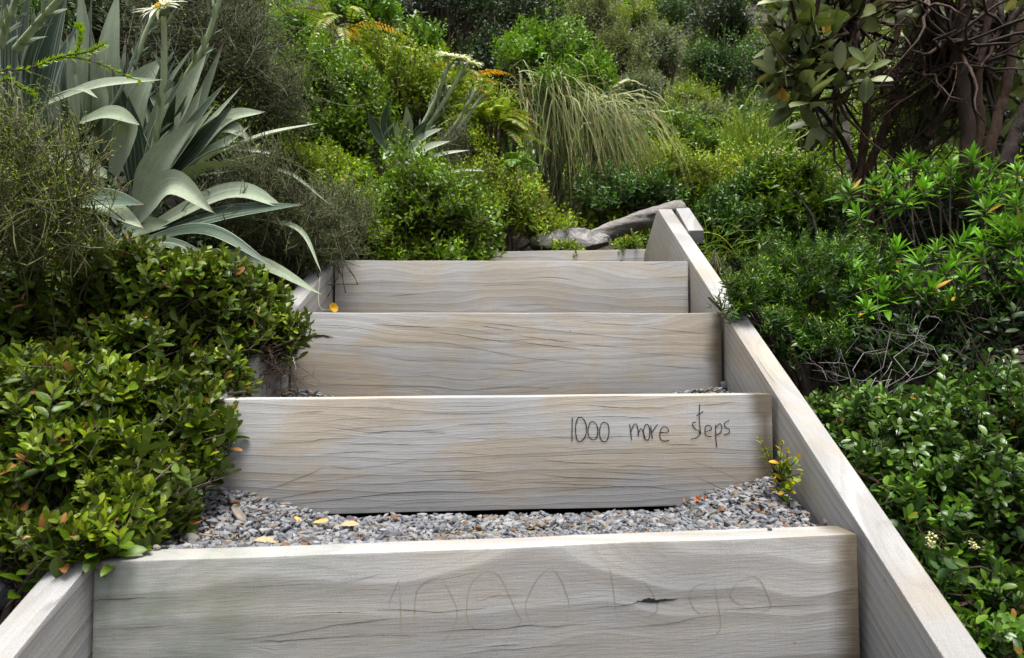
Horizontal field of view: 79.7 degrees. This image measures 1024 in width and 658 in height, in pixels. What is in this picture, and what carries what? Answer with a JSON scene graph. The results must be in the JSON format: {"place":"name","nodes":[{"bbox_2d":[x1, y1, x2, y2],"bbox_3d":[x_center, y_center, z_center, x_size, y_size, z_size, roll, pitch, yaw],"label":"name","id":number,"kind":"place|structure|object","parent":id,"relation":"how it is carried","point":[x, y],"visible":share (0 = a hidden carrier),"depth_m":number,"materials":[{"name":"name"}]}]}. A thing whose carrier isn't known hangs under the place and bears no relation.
{"place":"outdoors","nodes":[
{"label":"outdoors","id":0,"kind":"place"},
{"bbox_2d":[160,475,819,548],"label":"gravel","id":1,"kind":"structure","parent":0,"point":[386,527],"depth_m":1.09,"materials":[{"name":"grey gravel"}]},
{"bbox_2d":[197,533,223,536],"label":"twig","id":2,"kind":"object","parent":1,"relation":"on","point":[209,535],"visible":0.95,"depth_m":1.00,"materials":[{"name":"brown wood"}]},
{"bbox_2d":[231,506,246,521],"bbox_3d":[-0.471,0.323,1.065,0.035,0.027,0.023,-2,-3,41],"label":"stone","id":3,"kind":"object","parent":1,"relation":"on","point":[239,514],"visible":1,"depth_m":1.06,"materials":[{"name":"beige stone"}]},
{"bbox_2d":[254,537,275,542],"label":"fallen leaf","id":4,"kind":"object","parent":1,"relation":"on","point":[265,539],"visible":1,"depth_m":0.94,"materials":[{"name":"yellow plant"}]},
{"bbox_2d":[314,518,327,522],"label":"fallen leaf","id":5,"kind":"object","parent":1,"relation":"on","point":[321,520],"visible":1,"depth_m":1.10,"materials":[{"name":"yellow plant"}]},
{"bbox_2d":[341,521,358,525],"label":"fallen leaf","id":6,"kind":"object","parent":1,"relation":"on","point":[350,523],"visible":1,"depth_m":1.10,"materials":[{"name":"yellow plant"}]},
{"bbox_2d":[683,496,705,501],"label":"fallen flower","id":7,"kind":"object","parent":1,"relation":"on","point":[697,498],"visible":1,"depth_m":1.19,"materials":[{"name":"orange plant"}]},
{"bbox_2d":[757,434,802,501],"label":"seedling","id":8,"kind":"object","parent":1,"relation":"on","point":[780,475],"visible":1,"depth_m":1.13,"materials":[{"name":"green plant"}]},
{"bbox_2d":[281,387,733,396],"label":"gravel","id":9,"kind":"structure","parent":0,"point":[319,394],"depth_m":1.50,"materials":[{"name":"grey gravel"}]},
{"bbox_2d":[720,381,726,388],"bbox_3d":[0.541,0.144,1.568,0.019,0.022,0.015,0,-3,0],"label":"stone","id":10,"kind":"object","parent":9,"relation":"on","point":[723,384],"visible":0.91,"depth_m":1.56,"materials":[{"name":"grey stone"}]},
{"bbox_2d":[0,0,1023,628],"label":"ground","id":11,"kind":"structure","parent":0,"point":[826,384],"depth_m":2.41,"materials":[{"name":"brown soil"}]},
{"bbox_2d":[0,564,25,609],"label":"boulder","id":12,"kind":"object","parent":11,"relation":"on","point":[4,591],"visible":0.36,"depth_m":0.92,"materials":[{"name":"grey stone"}]},
{"bbox_2d":[2,197,125,251],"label":"leaved shrub","id":13,"kind":"object","parent":11,"relation":"on","point":[114,230],"visible":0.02,"depth_m":1.57,"materials":[{"name":"green plant"}]},
{"bbox_2d":[0,21,143,97],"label":"heath sprig","id":14,"kind":"object","parent":11,"relation":"on","point":[80,32],"visible":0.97,"depth_m":1.10,"materials":[{"name":"green plant"}]},
{"bbox_2d":[0,70,144,302],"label":"wiry shrub","id":15,"kind":"object","parent":11,"relation":"on","point":[31,206],"visible":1,"depth_m":1.08,"materials":[{"name":"green plant"}]},
{"bbox_2d":[0,0,218,74],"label":"green shrub","id":16,"kind":"object","parent":11,"relation":"on","point":[97,22],"visible":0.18,"depth_m":2.82,"materials":[{"name":"green plant"}]},
{"bbox_2d":[0,333,248,624],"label":"leaved shrub","id":17,"kind":"object","parent":11,"relation":"on","point":[89,449],"visible":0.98,"depth_m":0.95,"materials":[{"name":"green plant"}]},
{"bbox_2d":[0,228,316,396],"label":"leaved shrub","id":18,"kind":"object","parent":11,"relation":"on","point":[205,309],"visible":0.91,"depth_m":1.21,"materials":[{"name":"green plant"}]},
{"bbox_2d":[0,0,331,294],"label":"mountain daisy","id":19,"kind":"object","parent":11,"relation":"on","point":[162,137],"visible":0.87,"depth_m":1.72,"materials":[{"name":"green plant"}]},
{"bbox_2d":[48,140,311,288],"bbox_3d":[-1.044,-0.348,1.950,0.775,0.608,0.601,-2,-3,33],"label":"leaved shrub","id":20,"kind":"object","parent":11,"relation":"on","point":[202,239],"visible":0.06,"depth_m":1.87,"materials":[{"name":"green plant"}]},
{"bbox_2d":[86,0,373,160],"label":"wiry shrub","id":21,"kind":"object","parent":11,"relation":"on","point":[191,20],"visible":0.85,"depth_m":2.24,"materials":[{"name":"green plant"}]},
{"bbox_2d":[192,81,301,159],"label":"green shrub","id":22,"kind":"object","parent":11,"relation":"on","point":[254,126],"visible":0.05,"depth_m":3.13,"materials":[{"name":"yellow plant"}]},
{"bbox_2d":[241,325,319,396],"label":"dead twigs","id":23,"kind":"object","parent":11,"relation":"on","point":[289,372],"visible":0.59,"depth_m":1.39,"materials":[{"name":"brown wood"}]},
{"bbox_2d":[181,115,392,296],"bbox_3d":[-0.647,-0.300,1.834,0.629,0.545,0.584,1,-3,-26],"label":"wiry shrub","id":24,"kind":"object","parent":11,"relation":"on","point":[324,227],"visible":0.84,"depth_m":1.73,"materials":[{"name":"green plant"}]},
{"bbox_2d":[265,0,337,66],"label":"green shrub","id":25,"kind":"object","parent":11,"relation":"on","point":[300,21],"visible":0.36,"depth_m":3.92,"materials":[{"name":"green plant"}]},
{"bbox_2d":[261,131,364,264],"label":"leaved shrub","id":26,"kind":"object","parent":11,"relation":"on","point":[311,162],"visible":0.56,"depth_m":2.45,"materials":[{"name":"green plant"}]},
{"bbox_2d":[265,19,402,174],"bbox_3d":[-0.897,-1.000,3.056,0.643,1.078,0.819,1,-3,-27],"label":"leaved shrub","id":27,"kind":"object","parent":11,"relation":"on","point":[349,130],"visible":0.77,"depth_m":2.87,"materials":[{"name":"green plant"}]},
{"bbox_2d":[307,138,383,197],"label":"leaved shrub","id":28,"kind":"object","parent":11,"relation":"on","point":[353,160],"visible":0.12,"depth_m":2.68,"materials":[{"name":"green plant"}]},
{"bbox_2d":[271,0,421,68],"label":"fern","id":29,"kind":"object","parent":11,"relation":"on","point":[328,14],"visible":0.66,"depth_m":3.52,"materials":[{"name":"green plant"}]},
{"bbox_2d":[301,165,398,260],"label":"leaved shrub","id":30,"kind":"object","parent":11,"relation":"on","point":[371,245],"visible":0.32,"depth_m":2.22,"materials":[{"name":"green plant"}]},
{"bbox_2d":[323,0,449,178],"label":"leaved shrub","id":31,"kind":"object","parent":11,"relation":"on","point":[382,11],"visible":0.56,"depth_m":4.17,"materials":[{"name":"green plant"}]},
{"bbox_2d":[331,11,503,204],"bbox_3d":[-0.597,-1.147,3.489,1.101,1.224,0.749,-2,-3,36],"label":"leaved shrub","id":32,"kind":"object","parent":11,"relation":"on","point":[421,85],"visible":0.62,"depth_m":3.34,"materials":[{"name":"green plant"}]},
{"bbox_2d":[368,51,489,242],"bbox_3d":[-0.362,-0.808,2.732,0.532,1.018,0.488,0,-3,0],"label":"mountain daisy","id":33,"kind":"object","parent":11,"relation":"on","point":[383,131],"visible":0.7,"depth_m":2.72,"materials":[{"name":"green plant"}]},
{"bbox_2d":[354,126,512,260],"bbox_3d":[-0.330,-0.445,2.453,0.670,0.657,0.662,0,-3,0],"label":"leaved shrub","id":34,"kind":"object","parent":11,"relation":"on","point":[451,212],"visible":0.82,"depth_m":2.34,"materials":[{"name":"green plant"}]},
{"bbox_2d":[389,0,520,110],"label":"dark tree","id":35,"kind":"object","parent":11,"relation":"on","point":[438,10],"visible":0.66,"depth_m":7.90,"materials":[{"name":"green plant"}]},
{"bbox_2d":[424,105,496,179],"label":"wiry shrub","id":36,"kind":"object","parent":11,"relation":"on","point":[452,141],"visible":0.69,"depth_m":2.71,"materials":[{"name":"green plant"}]},
{"bbox_2d":[411,61,524,114],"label":"fern","id":37,"kind":"object","parent":11,"relation":"on","point":[478,74],"visible":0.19,"depth_m":3.65,"materials":[{"name":"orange plant"}]},
{"bbox_2d":[428,66,527,239],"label":"leaved shrub","id":38,"kind":"object","parent":11,"relation":"on","point":[478,141],"visible":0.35,"depth_m":3.23,"materials":[{"name":"green plant"}]},
{"bbox_2d":[456,6,514,151],"bbox_3d":[-0.178,-2.704,6.964,0.948,1.779,0.904,0,-3,0],"label":"dark tree","id":39,"kind":"object","parent":11,"relation":"on","point":[482,47],"visible":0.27,"depth_m":6.87,"materials":[{"name":"green plant"}]},
{"bbox_2d":[0,208,985,657],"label":"timber steps","id":40,"kind":"structure","parent":11,"relation":"on","point":[532,380],"depth_m":1.18,"materials":[{"name":"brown wood"}]},
{"bbox_2d":[153,544,160,549],"bbox_3d":[-0.505,0.311,0.873,0.010,0.008,0.008,0,-3,0],"label":"stone","id":41,"kind":"object","parent":40,"relation":"on","point":[156,547],"visible":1,"depth_m":0.87,"materials":[{"name":"beige stone"}]},
{"bbox_2d":[318,280,337,311],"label":"yellow flower","id":42,"kind":"object","parent":40,"relation":"on","point":[333,307],"visible":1,"depth_m":1.55,"materials":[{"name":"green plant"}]},
{"bbox_2d":[435,97,553,237],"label":"fern","id":43,"kind":"object","parent":11,"relation":"on","point":[501,121],"visible":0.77,"depth_m":3.18,"materials":[{"name":"green plant"}]},
{"bbox_2d":[481,152,537,248],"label":"fern","id":44,"kind":"object","parent":11,"relation":"on","point":[512,160],"visible":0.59,"depth_m":3.04,"materials":[{"name":"green plant"}]},
{"bbox_2d":[0,0,1023,270],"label":"hillside scrub","id":45,"kind":"object","parent":11,"relation":"on","point":[742,98],"visible":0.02,"depth_m":5.33,"materials":[{"name":"green plant"}]},
{"bbox_2d":[481,51,544,183],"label":"leaved shrub","id":46,"kind":"object","parent":11,"relation":"on","point":[501,77],"visible":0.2,"depth_m":4.15,"materials":[{"name":"green plant"}]},
{"bbox_2d":[447,136,581,251],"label":"leaved shrub","id":47,"kind":"object","parent":11,"relation":"on","point":[529,204],"visible":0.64,"depth_m":2.88,"materials":[{"name":"green plant"}]},
{"bbox_2d":[451,0,581,147],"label":"dark tree","id":48,"kind":"object","parent":11,"relation":"on","point":[528,8],"visible":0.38,"depth_m":8.19,"materials":[{"name":"green plant"}]},
{"bbox_2d":[489,8,621,215],"bbox_3d":[0.274,-1.269,3.686,0.856,1.421,0.870,0,-3,0],"label":"leaved shrub","id":49,"kind":"object","parent":11,"relation":"on","point":[535,46],"visible":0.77,"depth_m":3.60,"materials":[{"name":"green plant"}]},
{"bbox_2d":[541,238,585,256],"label":"leaved shrub","id":50,"kind":"object","parent":11,"relation":"on","point":[567,246],"visible":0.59,"depth_m":2.67,"materials":[{"name":"green plant"}]},
{"bbox_2d":[529,228,612,250],"bbox_3d":[0.255,-0.404,2.846,0.363,0.133,0.227,-2,-3,37],"label":"boulder","id":51,"kind":"object","parent":11,"relation":"on","point":[591,239],"visible":0.62,"depth_m":2.81,"materials":[{"name":"grey stone"}]},
{"bbox_2d":[477,55,701,236],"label":"tussock grass","id":52,"kind":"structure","parent":11,"relation":"on","point":[575,122],"depth_m":3.40,"materials":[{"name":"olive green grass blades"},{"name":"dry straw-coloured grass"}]},
{"bbox_2d":[557,0,631,109],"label":"green shrub","id":53,"kind":"object","parent":11,"relation":"on","point":[595,15],"visible":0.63,"depth_m":11.82,"materials":[{"name":"green plant"}]},
{"bbox_2d":[591,13,659,106],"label":"grey green shrub","id":54,"kind":"object","parent":11,"relation":"on","point":[622,54],"visible":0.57,"depth_m":10.84,"materials":[{"name":"green plant"}]},
{"bbox_2d":[571,79,682,229],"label":"flax clump","id":55,"kind":"object","parent":11,"relation":"on","point":[614,96],"visible":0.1,"depth_m":3.58,"materials":[{"name":"green plant"}]},
{"bbox_2d":[609,228,646,259],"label":"leaved shrub","id":56,"kind":"object","parent":11,"relation":"on","point":[628,242],"visible":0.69,"depth_m":2.66,"materials":[{"name":"green plant"}]},
{"bbox_2d":[561,156,696,237],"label":"leaved shrub","id":57,"kind":"object","parent":11,"relation":"on","point":[636,196],"visible":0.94,"depth_m":3.24,"materials":[{"name":"green plant"}]},
{"bbox_2d":[619,118,646,177],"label":"green shrub","id":58,"kind":"object","parent":11,"relation":"on","point":[633,151],"visible":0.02,"depth_m":5.15,"materials":[{"name":"green plant"}]},
{"bbox_2d":[609,0,664,62],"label":"green shrub","id":59,"kind":"object","parent":11,"relation":"on","point":[634,14],"visible":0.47,"depth_m":19.61,"materials":[{"name":"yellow plant"}]},
{"bbox_2d":[592,200,685,239],"bbox_3d":[0.581,-0.508,2.980,0.539,0.256,0.152,0,-3,-8],"label":"log","id":60,"kind":"object","parent":11,"relation":"on","point":[638,221],"visible":0.6,"depth_m":2.93,"materials":[{"name":"grey wood"}]},
{"bbox_2d":[604,62,675,125],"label":"grey green shrub","id":61,"kind":"object","parent":11,"relation":"on","point":[652,83],"visible":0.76,"depth_m":8.88,"materials":[{"name":"green plant"}]},
{"bbox_2d":[632,3,690,112],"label":"grey green shrub","id":62,"kind":"object","parent":11,"relation":"on","point":[663,43],"visible":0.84,"depth_m":13.86,"materials":[{"name":"green plant"}]},
{"bbox_2d":[641,0,700,39],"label":"green shrub","id":63,"kind":"object","parent":11,"relation":"on","point":[667,8],"visible":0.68,"depth_m":23.79,"materials":[{"name":"green plant"}]},
{"bbox_2d":[621,102,720,134],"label":"rush clump","id":64,"kind":"object","parent":11,"relation":"on","point":[667,118],"visible":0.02,"depth_m":6.12,"materials":[{"name":"green plant"}]},
{"bbox_2d":[629,124,737,212],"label":"leaved shrub","id":65,"kind":"object","parent":11,"relation":"on","point":[703,164],"visible":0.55,"depth_m":3.39,"materials":[{"name":"green plant"}]},
{"bbox_2d":[652,71,721,117],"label":"green shrub","id":66,"kind":"object","parent":11,"relation":"on","point":[678,94],"visible":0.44,"depth_m":9.77,"materials":[{"name":"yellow plant"}]},
{"bbox_2d":[633,97,747,210],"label":"leaved shrub","id":67,"kind":"object","parent":11,"relation":"on","point":[696,134],"visible":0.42,"depth_m":4.03,"materials":[{"name":"green plant"}]},
{"bbox_2d":[665,88,741,133],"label":"green shrub","id":68,"kind":"object","parent":11,"relation":"on","point":[703,106],"visible":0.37,"depth_m":7.81,"materials":[{"name":"green plant"}]},
{"bbox_2d":[671,0,762,68],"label":"dark tree","id":69,"kind":"object","parent":11,"relation":"on","point":[724,12],"visible":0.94,"depth_m":19.61,"materials":[{"name":"green plant"}]},
{"bbox_2d":[667,19,780,109],"bbox_3d":[5.337,-6.029,14.873,2.880,2.371,2.589,-2,-3,44],"label":"dark tree","id":70,"kind":"object","parent":11,"relation":"on","point":[707,61],"visible":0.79,"depth_m":14.62,"materials":[{"name":"green plant"}]},
{"bbox_2d":[642,213,816,281],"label":"tussock grass","id":71,"kind":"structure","parent":11,"relation":"on","point":[716,261],"depth_m":2.39,"materials":[{"name":"green plant"}]},
{"bbox_2d":[681,154,790,276],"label":"leaved shrub","id":72,"kind":"object","parent":11,"relation":"on","point":[732,213],"visible":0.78,"depth_m":2.66,"materials":[{"name":"green plant"}]},
{"bbox_2d":[689,133,798,188],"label":"leaved shrub","id":73,"kind":"object","parent":11,"relation":"on","point":[733,161],"visible":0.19,"depth_m":3.39,"materials":[{"name":"green plant"}]},
{"bbox_2d":[652,77,859,158],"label":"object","id":74,"kind":"object","parent":11,"relation":"on","point":[749,131],"visible":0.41,"depth_m":4.53,"materials":[{"name":"green plant"}]},
{"bbox_2d":[740,24,796,108],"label":"green shrub","id":75,"kind":"object","parent":11,"relation":"on","point":[758,72],"visible":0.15,"depth_m":12.03,"materials":[{"name":"green plant"}]},
{"bbox_2d":[729,136,864,259],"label":"leaved shrub","id":76,"kind":"object","parent":11,"relation":"on","point":[807,182],"visible":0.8,"depth_m":2.62,"materials":[{"name":"green plant"}]},
{"bbox_2d":[761,84,857,163],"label":"green shrub","id":77,"kind":"object","parent":11,"relation":"on","point":[805,133],"visible":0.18,"depth_m":4.97,"materials":[{"name":"green plant"}]},
{"bbox_2d":[707,211,918,406],"bbox_3d":[0.879,-0.047,1.774,0.581,0.671,0.771,-1,-3,21],"label":"needle leaved shrub","id":78,"kind":"object","parent":11,"relation":"on","point":[814,296],"visible":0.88,"depth_m":1.71,"materials":[{"name":"green plant"}]},
{"bbox_2d":[751,0,927,247],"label":"gnarled tree","id":79,"kind":"object","parent":11,"relation":"on","point":[810,23],"visible":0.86,"depth_m":2.08,"materials":[{"name":"green plant"}]},
{"bbox_2d":[842,72,851,173],"bbox_3d":[1.369,-0.840,2.502,0.051,0.408,0.029,2,-3,-32],"label":"dead stick","id":80,"kind":"object","parent":11,"relation":"on","point":[846,136],"visible":0.29,"depth_m":2.49,"materials":[{"name":"brown plant"}]},
{"bbox_2d":[804,292,942,451],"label":"dead twigs","id":81,"kind":"object","parent":11,"relation":"on","point":[886,351],"visible":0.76,"depth_m":1.53,"materials":[{"name":"wood"}]},
{"bbox_2d":[829,40,938,171],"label":"green shrub","id":82,"kind":"object","parent":11,"relation":"on","point":[915,153],"visible":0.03,"depth_m":5.07,"materials":[{"name":"green plant"}]},
{"bbox_2d":[801,167,1023,302],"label":"leaved shrub","id":83,"kind":"object","parent":11,"relation":"on","point":[923,218],"visible":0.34,"depth_m":2.31,"materials":[{"name":"green plant"}]},
{"bbox_2d":[796,190,818,239],"bbox_3d":[1.113,-0.409,2.299,0.102,0.230,0.010,0,-3,-7],"label":"dead stick","id":84,"kind":"object","parent":83,"relation":"in","point":[812,215],"visible":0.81,"depth_m":2.30,"materials":[{"name":"wood"}]},
{"bbox_2d":[804,347,1023,657],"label":"round leaved shrub","id":85,"kind":"object","parent":11,"relation":"on","point":[938,468],"visible":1,"depth_m":1.05,"materials":[{"name":"green plant"}]},
{"bbox_2d":[819,224,1023,396],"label":"leaved shrub","id":86,"kind":"object","parent":11,"relation":"on","point":[999,327],"visible":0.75,"depth_m":1.64,"materials":[{"name":"green plant"}]},
{"bbox_2d":[822,140,1023,307],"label":"rosette shrub","id":87,"kind":"object","parent":11,"relation":"on","point":[904,195],"visible":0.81,"depth_m":1.91,"materials":[{"name":"green plant"}]},
{"bbox_2d":[827,0,1019,305],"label":"gnarled tree","id":88,"kind":"object","parent":11,"relation":"on","point":[894,75],"visible":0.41,"depth_m":2.19,"materials":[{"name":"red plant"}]},
{"bbox_2d":[831,206,1023,388],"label":"rosette shrub","id":89,"kind":"object","parent":11,"relation":"on","point":[934,284],"visible":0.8,"depth_m":1.69,"materials":[{"name":"green plant"}]},
{"bbox_2d":[840,0,1023,208],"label":"gnarled tree","id":90,"kind":"object","parent":11,"relation":"on","point":[1005,32],"visible":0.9,"depth_m":2.00,"materials":[{"name":"brown plant"}]},
{"bbox_2d":[936,52,1023,179],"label":"green shrub","id":91,"kind":"object","parent":11,"relation":"on","point":[998,150],"visible":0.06,"depth_m":4.49,"materials":[{"name":"green plant"}]}
]}

